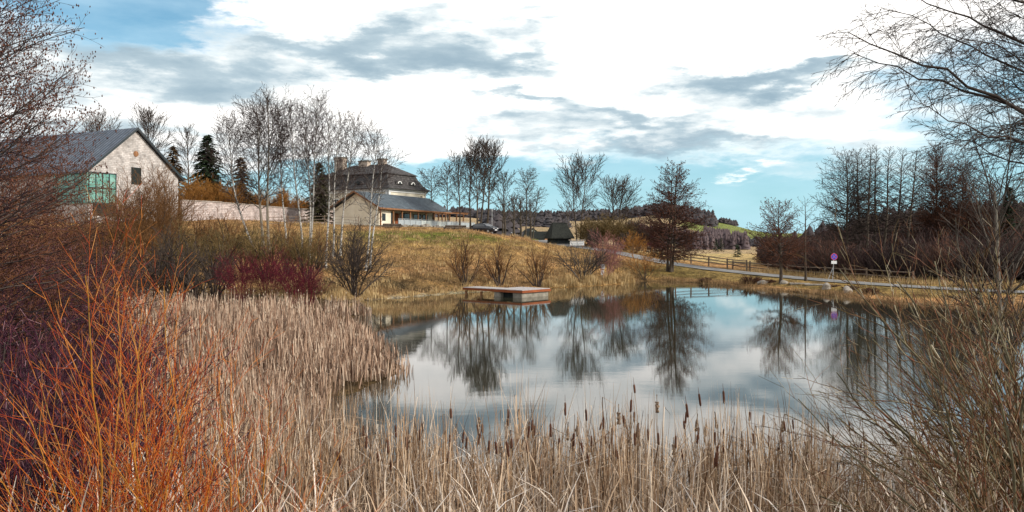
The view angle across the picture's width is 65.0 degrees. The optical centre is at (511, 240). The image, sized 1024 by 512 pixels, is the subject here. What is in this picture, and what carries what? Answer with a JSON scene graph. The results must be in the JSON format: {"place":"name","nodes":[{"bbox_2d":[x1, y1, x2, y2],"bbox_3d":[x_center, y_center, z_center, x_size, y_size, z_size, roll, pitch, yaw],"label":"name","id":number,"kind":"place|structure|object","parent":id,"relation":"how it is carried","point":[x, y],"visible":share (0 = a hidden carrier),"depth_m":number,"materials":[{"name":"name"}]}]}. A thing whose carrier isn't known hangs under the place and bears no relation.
{"place":"outdoors","nodes":[
{"label":"outdoors","id":0,"kind":"place"},
{"bbox_2d":[0,0,1023,232],"label":"sky","id":1,"kind":"structure","parent":0,"point":[724,88],"materials":[{"name":"white"}]},
{"bbox_2d":[3,215,1023,460],"bbox_3d":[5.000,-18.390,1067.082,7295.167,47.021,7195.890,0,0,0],"label":"ground","id":2,"kind":"structure","parent":0,"point":[685,273],"depth_m":79.71,"materials":[{"name":"plant"}]},
{"bbox_2d":[0,0,130,386],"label":"alder","id":3,"kind":"object","parent":2,"relation":"on","point":[19,208],"visible":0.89,"depth_m":14.40,"materials":[{"name":"brown plant"}]},
{"bbox_2d":[0,378,160,511],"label":"willow","id":4,"kind":"object","parent":2,"relation":"on","point":[65,474],"visible":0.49,"depth_m":6.86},
{"bbox_2d":[0,0,176,370],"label":"alder","id":5,"kind":"object","parent":2,"relation":"on","point":[16,232],"visible":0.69,"depth_m":18.10,"materials":[{"name":"brown plant"}]},
{"bbox_2d":[0,127,183,223],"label":"barn","id":6,"kind":"structure","parent":2,"relation":"on","point":[125,147],"depth_m":99.18,"materials":[{"name":"white stone"}]},
{"bbox_2d":[0,2,186,336],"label":"alder","id":7,"kind":"object","parent":2,"relation":"on","point":[48,184],"visible":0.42,"depth_m":23.44,"materials":[{"name":"brown plant"}]},
{"bbox_2d":[27,176,163,270],"bbox_3d":[-29.704,-0.797,57.643,8.936,8.042,8.980,0,0,0],"label":"slope shrub","id":8,"kind":"object","parent":2,"relation":"on","point":[120,227],"visible":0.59,"depth_m":57.85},
{"bbox_2d":[77,108,120,131],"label":"bare tree","id":9,"kind":"object","parent":2,"relation":"on","point":[86,121],"visible":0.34,"depth_m":133.70,"materials":[{"name":"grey plant"}]},
{"bbox_2d":[97,242,164,295],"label":"slope shrub","id":10,"kind":"object","parent":2,"relation":"on","point":[141,275],"visible":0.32,"depth_m":47.38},
{"bbox_2d":[0,209,270,511],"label":"thicket","id":11,"kind":"object","parent":2,"relation":"on","point":[25,465],"visible":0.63,"depth_m":10.66,"materials":[{"name":"plant"}]},
{"bbox_2d":[76,159,201,274],"bbox_3d":[-28.748,-2.014,62.314,9.210,9.727,7.821,0,0,-33],"label":"slope shrub","id":12,"kind":"object","parent":2,"relation":"on","point":[156,207],"visible":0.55,"depth_m":62.30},
{"bbox_2d":[113,214,185,284],"bbox_3d":[-25.980,0.709,58.271,5.220,5.243,5.456,0,0,-45],"label":"slope shrub","id":13,"kind":"object","parent":2,"relation":"on","point":[145,245],"visible":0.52,"depth_m":57.80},
{"bbox_2d":[128,102,175,155],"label":"bare tree","id":14,"kind":"object","parent":2,"relation":"on","point":[147,129],"visible":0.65,"depth_m":127.89,"materials":[{"name":"grey plant"}]},
{"bbox_2d":[120,231,187,298],"bbox_3d":[-22.445,1.566,49.752,4.493,4.519,3.547,0,0,0],"label":"slope shrub","id":15,"kind":"object","parent":2,"relation":"on","point":[157,274],"visible":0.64,"depth_m":49.92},
{"bbox_2d":[109,164,206,266],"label":"slope shrub","id":16,"kind":"object","parent":2,"relation":"on","point":[173,201],"visible":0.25,"depth_m":65.84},
{"bbox_2d":[0,184,348,511],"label":"willow","id":17,"kind":"object","parent":2,"relation":"on","point":[137,482],"visible":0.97,"depth_m":6.62,"materials":[{"name":"plant"}]},
{"bbox_2d":[165,145,188,198],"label":"spruce","id":18,"kind":"object","parent":2,"relation":"on","point":[178,167],"visible":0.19,"depth_m":125.82,"materials":[{"name":"green plant"}]},
{"bbox_2d":[144,217,210,296],"bbox_3d":[-21.754,1.026,51.749,4.132,5.460,6.363,0,0,-14],"label":"slope shrub","id":19,"kind":"object","parent":2,"relation":"on","point":[176,255],"visible":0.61,"depth_m":51.60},
{"bbox_2d":[148,210,214,287],"bbox_3d":[-22.978,0.660,56.009,3.756,5.817,4.215,0,0,43],"label":"slope shrub","id":20,"kind":"object","parent":2,"relation":"on","point":[189,242],"visible":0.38,"depth_m":55.98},
{"bbox_2d":[168,123,198,187],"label":"bare tree","id":21,"kind":"object","parent":2,"relation":"on","point":[187,153],"visible":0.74,"depth_m":129.92,"materials":[{"name":"grey plant"}]},
{"bbox_2d":[164,253,220,302],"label":"slope shrub","id":22,"kind":"object","parent":2,"relation":"on","point":[196,291],"visible":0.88,"depth_m":48.77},
{"bbox_2d":[178,170,217,208],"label":"bush","id":23,"kind":"object","parent":2,"relation":"on","point":[189,191],"visible":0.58,"depth_m":114.89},
{"bbox_2d":[186,210,221,256],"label":"slope shrub","id":24,"kind":"object","parent":2,"relation":"on","point":[198,230],"visible":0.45,"depth_m":73.72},
{"bbox_2d":[182,134,226,201],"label":"spruce","id":25,"kind":"object","parent":2,"relation":"on","point":[202,165],"visible":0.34,"depth_m":119.49,"materials":[{"name":"green plant"}]},
{"bbox_2d":[179,246,238,298],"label":"slope shrub","id":26,"kind":"object","parent":2,"relation":"on","point":[216,286],"visible":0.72,"depth_m":51.75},
{"bbox_2d":[40,222,390,511],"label":"willow","id":27,"kind":"object","parent":2,"relation":"on","point":[205,465],"visible":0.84,"depth_m":7.42,"materials":[{"name":"plant"}]},
{"bbox_2d":[178,222,255,282],"bbox_3d":[-21.771,0.814,59.769,5.509,4.771,4.965,0,0,36],"label":"slope shrub","id":28,"kind":"object","parent":2,"relation":"on","point":[218,245],"visible":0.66,"depth_m":60.03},
{"bbox_2d":[199,176,237,202],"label":"bush","id":29,"kind":"object","parent":2,"relation":"on","point":[217,193],"visible":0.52,"depth_m":117.48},
{"bbox_2d":[203,205,253,264],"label":"slope shrub","id":30,"kind":"object","parent":2,"relation":"on","point":[224,221],"visible":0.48,"depth_m":69.61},
{"bbox_2d":[194,104,263,242],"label":"birch","id":31,"kind":"object","parent":2,"relation":"on","point":[221,138],"visible":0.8,"depth_m":83.67,"materials":[{"name":"grey plant"}]},
{"bbox_2d":[210,247,272,301],"bbox_3d":[-17.048,2.107,50.087,3.876,3.593,4.065,0,0,-44],"label":"dogwood","id":32,"kind":"object","parent":2,"relation":"on","point":[230,280],"visible":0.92,"depth_m":49.82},
{"bbox_2d":[225,157,257,203],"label":"spruce","id":33,"kind":"object","parent":2,"relation":"on","point":[243,186],"visible":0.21,"depth_m":121.50,"materials":[{"name":"green plant"}]},
{"bbox_2d":[216,217,273,272],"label":"slope shrub","id":34,"kind":"object","parent":2,"relation":"on","point":[252,235],"visible":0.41,"depth_m":65.72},
{"bbox_2d":[180,200,332,223],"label":"boundary wall","id":35,"kind":"structure","parent":2,"relation":"on","point":[251,212],"depth_m":114.85,"materials":[{"name":"stone"}]},
{"bbox_2d":[122,286,398,473],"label":"reed tips","id":36,"kind":"object","parent":2,"relation":"on","point":[267,382],"visible":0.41,"depth_m":26.81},
{"bbox_2d":[220,81,302,251],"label":"birch","id":37,"kind":"object","parent":2,"relation":"on","point":[262,124],"visible":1,"depth_m":77.78,"materials":[{"name":"grey plant"}]},
{"bbox_2d":[233,226,296,280],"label":"slope shrub","id":38,"kind":"object","parent":2,"relation":"on","point":[259,248],"visible":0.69,"depth_m":61.49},
{"bbox_2d":[240,242,296,300],"bbox_3d":[-15.153,1.942,51.157,4.165,3.997,3.556,0,0,24],"label":"dogwood","id":39,"kind":"object","parent":2,"relation":"on","point":[268,276],"visible":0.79,"depth_m":50.92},
{"bbox_2d":[265,99,299,241],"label":"birch","id":40,"kind":"object","parent":2,"relation":"on","point":[282,193],"visible":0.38,"depth_m":85.94,"materials":[{"name":"grey plant"}]},
{"bbox_2d":[268,184,296,207],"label":"bush","id":41,"kind":"object","parent":2,"relation":"on","point":[279,202],"visible":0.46,"depth_m":133.44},
{"bbox_2d":[265,257,311,303],"bbox_3d":[-13.948,2.361,50.583,2.886,3.303,3.488,0,0,0],"label":"dogwood","id":42,"kind":"object","parent":2,"relation":"on","point":[290,278],"visible":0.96,"depth_m":50.21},
{"bbox_2d":[260,212,319,275],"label":"slope shrub","id":43,"kind":"object","parent":2,"relation":"on","point":[279,229],"visible":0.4,"depth_m":66.24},
{"bbox_2d":[271,96,318,246],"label":"birch","id":44,"kind":"object","parent":2,"relation":"on","point":[293,160],"visible":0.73,"depth_m":79.92,"materials":[{"name":"grey plant"}]},
{"bbox_2d":[275,226,335,282],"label":"slope shrub","id":45,"kind":"object","parent":2,"relation":"on","point":[309,255],"visible":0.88,"depth_m":61.68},
{"bbox_2d":[289,99,325,242],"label":"birch","id":46,"kind":"object","parent":2,"relation":"on","point":[309,193],"visible":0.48,"depth_m":83.97,"materials":[{"name":"grey plant"}]},
{"bbox_2d":[288,256,330,304],"bbox_3d":[-13.071,2.587,51.614,2.805,3.178,2.979,0,0,-28],"label":"dogwood","id":47,"kind":"object","parent":2,"relation":"on","point":[311,283],"visible":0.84,"depth_m":51.33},
{"bbox_2d":[289,85,332,244],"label":"birch","id":48,"kind":"object","parent":2,"relation":"on","point":[316,116],"visible":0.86,"depth_m":75.86,"materials":[{"name":"grey plant"}]},
{"bbox_2d":[301,162,332,223],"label":"spruce","id":49,"kind":"object","parent":2,"relation":"on","point":[318,209],"visible":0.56,"depth_m":126.52,"materials":[{"name":"green plant"}]},
{"bbox_2d":[301,224,336,270],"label":"slope shrub","id":50,"kind":"object","parent":2,"relation":"on","point":[323,250],"visible":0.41,"depth_m":69.82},
{"bbox_2d":[311,103,352,268],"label":"birch","id":51,"kind":"object","parent":2,"relation":"on","point":[328,173],"visible":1,"depth_m":71.95,"materials":[{"name":"grey plant"}]},
{"bbox_2d":[320,109,355,257],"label":"birch","id":52,"kind":"object","parent":2,"relation":"on","point":[344,150],"visible":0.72,"depth_m":77.87,"materials":[{"name":"grey plant"}]},
{"bbox_2d":[315,285,376,300],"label":"corner grass","id":53,"kind":"structure","parent":2,"relation":"on","point":[341,293],"depth_m":55.69,"materials":[{"name":"plant"}]},
{"bbox_2d":[320,105,375,254],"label":"birch","id":54,"kind":"object","parent":2,"relation":"on","point":[351,148],"visible":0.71,"depth_m":80.00,"materials":[{"name":"grey plant"}]},
{"bbox_2d":[313,215,398,296],"bbox_3d":[-10.994,1.113,56.765,6.156,6.112,7.759,0,0,0],"label":"alder shrub","id":55,"kind":"object","parent":2,"relation":"on","point":[355,262],"visible":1,"depth_m":57.00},
{"bbox_2d":[315,157,429,205],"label":"manor house","id":56,"kind":"structure","parent":2,"relation":"on","point":[407,184],"depth_m":139.86,"materials":[{"name":"beige paint"}]},
{"bbox_2d":[340,118,410,270],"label":"birch","id":57,"kind":"object","parent":2,"relation":"on","point":[374,167],"visible":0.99,"depth_m":71.93,"materials":[{"name":"grey plant"}]},
{"bbox_2d":[330,191,474,227],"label":"pavilion","id":58,"kind":"structure","parent":2,"relation":"on","point":[407,210],"depth_m":125.41,"materials":[{"name":"beige paint"}]},
{"bbox_2d":[350,285,495,300],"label":"shore grass","id":59,"kind":"structure","parent":2,"relation":"on","point":[410,293],"depth_m":60.75,"materials":[{"name":"plant"}]},
{"bbox_2d":[416,167,444,226],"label":"bare tree","id":60,"kind":"object","parent":2,"relation":"on","point":[427,182],"visible":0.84,"depth_m":141.91,"materials":[{"name":"grey plant"}]},
{"bbox_2d":[195,218,674,297],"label":"slope grass","id":61,"kind":"structure","parent":2,"relation":"on","point":[445,255],"depth_m":86.54,"materials":[{"name":"plant"}]},
{"bbox_2d":[432,161,457,221],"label":"bare tree","id":62,"kind":"object","parent":2,"relation":"on","point":[447,183],"visible":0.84,"depth_m":139.80,"materials":[{"name":"grey plant"}]},
{"bbox_2d":[442,150,472,224],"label":"bare tree","id":63,"kind":"object","parent":2,"relation":"on","point":[462,169],"visible":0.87,"depth_m":135.72,"materials":[{"name":"grey plant"}]},
{"bbox_2d":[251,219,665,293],"bbox_3d":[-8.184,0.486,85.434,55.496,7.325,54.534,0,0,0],"label":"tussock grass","id":64,"kind":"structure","parent":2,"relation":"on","point":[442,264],"depth_m":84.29,"materials":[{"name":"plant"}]},
{"bbox_2d":[442,232,490,285],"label":"shore bush","id":65,"kind":"object","parent":2,"relation":"on","point":[462,272],"visible":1,"depth_m":67.85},
{"bbox_2d":[459,148,480,228],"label":"bare tree","id":66,"kind":"object","parent":2,"relation":"on","point":[468,199],"visible":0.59,"depth_m":131.87,"materials":[{"name":"grey plant"}]},
{"bbox_2d":[460,135,501,223],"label":"bare tree","id":67,"kind":"object","parent":2,"relation":"on","point":[485,150],"visible":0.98,"depth_m":127.96,"materials":[{"name":"grey plant"}]},
{"bbox_2d":[468,133,508,232],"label":"bare tree","id":68,"kind":"object","parent":2,"relation":"on","point":[495,150],"visible":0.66,"depth_m":130.26,"materials":[{"name":"grey plant"}]},
{"bbox_2d":[265,200,719,226],"bbox_3d":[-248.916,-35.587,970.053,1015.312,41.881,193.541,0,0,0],"label":"ridge wood","id":69,"kind":"object","parent":2,"relation":"on","point":[642,210],"visible":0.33,"depth_m":961.26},
{"bbox_2d":[478,235,518,285],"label":"shore bush","id":70,"kind":"object","parent":2,"relation":"on","point":[498,261],"visible":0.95,"depth_m":70.20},
{"bbox_2d":[490,169,518,233],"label":"bare tree","id":71,"kind":"object","parent":2,"relation":"on","point":[504,180],"visible":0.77,"depth_m":132.86,"materials":[{"name":"grey plant"}]},
{"bbox_2d":[463,286,550,297],"bbox_3d":[-0.440,4.358,61.886,6.050,1.484,3.405,0,0,41],"label":"dock","id":72,"kind":"object","parent":2,"relation":"on","point":[520,292],"visible":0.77,"depth_m":60.30,"materials":[{"name":"red wood"}]},
{"bbox_2d":[0,357,1023,511],"bbox_3d":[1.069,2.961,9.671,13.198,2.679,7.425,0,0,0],"label":"front reeds","id":73,"kind":"object","parent":2,"relation":"on","point":[626,464],"visible":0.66,"depth_m":9.76,"materials":[{"name":"plant"}]},
{"bbox_2d":[478,212,571,236],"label":"town edge trees","id":74,"kind":"object","parent":2,"relation":"on","point":[495,221],"visible":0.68,"depth_m":502.08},
{"bbox_2d":[511,167,538,235],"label":"bare tree","id":75,"kind":"object","parent":2,"relation":"on","point":[527,180],"visible":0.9,"depth_m":135.82,"materials":[{"name":"grey plant"}]},
{"bbox_2d":[513,240,556,286],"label":"shore bush","id":76,"kind":"object","parent":2,"relation":"on","point":[540,269],"visible":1,"depth_m":71.20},
{"bbox_2d":[544,223,574,243],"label":"shed","id":77,"kind":"structure","parent":2,"relation":"on","point":[558,233],"depth_m":114.94,"materials":[{"name":"black wood"}]},
{"bbox_2d":[551,150,606,239],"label":"bare tree","id":78,"kind":"object","parent":2,"relation":"on","point":[572,178],"visible":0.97,"depth_m":117.62,"materials":[{"name":"brown plant"}]},
{"bbox_2d":[552,239,616,278],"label":"shore bush","id":79,"kind":"object","parent":2,"relation":"on","point":[590,269],"visible":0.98,"depth_m":75.93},
{"bbox_2d":[572,213,604,245],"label":"thicket bush","id":80,"kind":"object","parent":2,"relation":"on","point":[583,231],"visible":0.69,"depth_m":111.82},
{"bbox_2d":[587,213,622,244],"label":"thicket bush","id":81,"kind":"object","parent":2,"relation":"on","point":[607,226],"visible":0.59,"depth_m":113.32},
{"bbox_2d":[582,228,629,274],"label":"shore bush","id":82,"kind":"object","parent":2,"relation":"on","point":[614,256],"visible":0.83,"depth_m":79.38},
{"bbox_2d":[584,174,644,245],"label":"bare tree","id":83,"kind":"object","parent":2,"relation":"on","point":[616,194],"visible":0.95,"depth_m":125.26,"materials":[{"name":"grey plant"}]},
{"bbox_2d":[606,212,638,246],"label":"thicket bush","id":84,"kind":"object","parent":2,"relation":"on","point":[625,229],"visible":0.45,"depth_m":115.48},
{"bbox_2d":[617,231,649,252],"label":"dark bush","id":85,"kind":"object","parent":2,"relation":"on","point":[634,240],"visible":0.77,"depth_m":103.64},
{"bbox_2d":[624,242,663,279],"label":"shore bush","id":86,"kind":"object","parent":2,"relation":"on","point":[644,264],"visible":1,"depth_m":83.52,"materials":[{"name":"brown plant"}]},
{"bbox_2d":[625,158,714,271],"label":"alder","id":87,"kind":"object","parent":2,"relation":"on","point":[668,250],"visible":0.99,"depth_m":86.36,"materials":[{"name":"brown plant"}]},
{"bbox_2d":[626,243,747,270],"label":"road fence","id":88,"kind":"object","parent":2,"relation":"on","point":[709,259],"visible":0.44,"depth_m":93.26,"materials":[{"name":"brown wood"}]},
{"bbox_2d":[628,221,750,249],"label":"valley wood","id":89,"kind":"object","parent":2,"relation":"on","point":[733,239],"visible":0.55,"depth_m":373.41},
{"bbox_2d":[743,197,813,283],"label":"alder","id":90,"kind":"object","parent":2,"relation":"on","point":[778,241],"visible":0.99,"depth_m":71.84,"materials":[{"name":"brown plant"}]},
{"bbox_2d":[732,261,913,281],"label":"road fence","id":91,"kind":"object","parent":2,"relation":"on","point":[768,264],"visible":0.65,"depth_m":78.77,"materials":[{"name":"brown wood"}]},
{"bbox_2d":[634,270,1023,308],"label":"bank grass","id":92,"kind":"structure","parent":2,"relation":"on","point":[830,292],"depth_m":64.83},
{"bbox_2d":[810,147,884,251],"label":"alder","id":93,"kind":"object","parent":2,"relation":"on","point":[847,215],"visible":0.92,"depth_m":87.86,"materials":[{"name":"brown plant"}]},
{"bbox_2d":[829,148,885,248],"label":"alder","id":94,"kind":"object","parent":2,"relation":"on","point":[854,172],"visible":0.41,"depth_m":89.85,"materials":[{"name":"brown plant"}]},
{"bbox_2d":[708,221,1023,505],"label":"sallow","id":95,"kind":"object","parent":2,"relation":"on","point":[888,435],"visible":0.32,"depth_m":11.44,"materials":[{"name":"plant"}]},
{"bbox_2d":[848,143,887,249],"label":"alder","id":96,"kind":"object","parent":2,"relation":"on","point":[868,207],"visible":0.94,"depth_m":85.88,"materials":[{"name":"brown plant"}]},
{"bbox_2d":[861,146,893,249],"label":"alder","id":97,"kind":"object","parent":2,"relation":"on","point":[875,165],"visible":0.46,"depth_m":88.95,"materials":[{"name":"brown plant"}]},
{"bbox_2d":[863,146,909,248],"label":"alder","id":98,"kind":"object","parent":2,"relation":"on","point":[886,225],"visible":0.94,"depth_m":86.80,"materials":[{"name":"brown plant"}]},
{"bbox_2d":[751,266,1023,287],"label":"road grass","id":99,"kind":"structure","parent":2,"relation":"on","point":[770,270],"depth_m":75.10,"materials":[{"name":"plant"}]},
{"bbox_2d":[752,185,1023,511],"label":"sallow","id":100,"kind":"object","parent":2,"relation":"on","point":[975,500],"visible":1,"depth_m":7.71,"materials":[{"name":"plant"}]},
{"bbox_2d":[752,203,1023,281],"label":"hillside wood","id":101,"kind":"object","parent":2,"relation":"on","point":[825,250],"visible":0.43,"depth_m":77.52,"materials":[{"name":"plant"}]},
{"bbox_2d":[754,208,1023,511],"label":"sallow","id":102,"kind":"object","parent":2,"relation":"on","point":[899,427],"visible":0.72,"depth_m":9.43,"materials":[{"name":"plant"}]},
{"bbox_2d":[881,147,917,246],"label":"alder","id":103,"kind":"object","parent":2,"relation":"on","point":[900,185],"visible":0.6,"depth_m":89.91,"materials":[{"name":"brown plant"}]},
{"bbox_2d":[890,149,931,242],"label":"alder","id":104,"kind":"object","parent":2,"relation":"on","point":[908,223],"visible":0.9,"depth_m":87.81,"materials":[{"name":"brown plant"}]},
{"bbox_2d":[811,0,1023,220],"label":"weeping birch","id":105,"kind":"object","parent":2,"relation":"on","point":[994,97],"visible":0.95,"depth_m":12.72,"materials":[{"name":"brown plant"}]},
{"bbox_2d":[890,139,971,241],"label":"alder","id":106,"kind":"object","parent":2,"relation":"on","point":[937,207],"visible":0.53,"depth_m":91.37,"materials":[{"name":"brown plant"}]},
{"bbox_2d":[916,154,994,240],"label":"alder","id":107,"kind":"object","parent":2,"relation":"on","point":[962,187],"visible":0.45,"depth_m":89.32,"materials":[{"name":"brown plant"}]},
{"bbox_2d":[922,53,1023,446],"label":"birch","id":108,"kind":"object","parent":2,"relation":"on","point":[995,211],"visible":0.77,"depth_m":12.47,"materials":[{"name":"brown plant"}]},
{"bbox_2d":[943,178,1023,240],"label":"alder","id":109,"kind":"object","parent":2,"relation":"on","point":[987,233],"visible":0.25,"depth_m":87.69,"materials":[{"name":"brown plant"}]},
{"bbox_2d":[998,187,1023,242],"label":"spruce","id":110,"kind":"object","parent":2,"relation":"on","point":[1008,212],"visible":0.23,"depth_m":85.81,"materials":[{"name":"green plant"}]},
{"bbox_2d":[319,281,1023,501],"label":"water","id":111,"kind":"structure","parent":0,"point":[679,341],"depth_m":28.64,"materials":[{"name":"liquid"}]},
{"bbox_2d":[14,290,412,511],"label":"reed bed","id":112,"kind":"object","parent":111,"relation":"in","point":[341,359],"visible":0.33,"depth_m":25.39,"materials":[{"name":"plant"}]},
{"bbox_2d":[541,269,635,286],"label":"shore reeds","id":113,"kind":"object","parent":111,"relation":"on","point":[610,278],"visible":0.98,"depth_m":74.97,"materials":[{"name":"plant"}]},
{"bbox_2d":[536,240,1023,292],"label":"road","id":114,"kind":"structure","parent":0,"point":[757,273],"depth_m":82.29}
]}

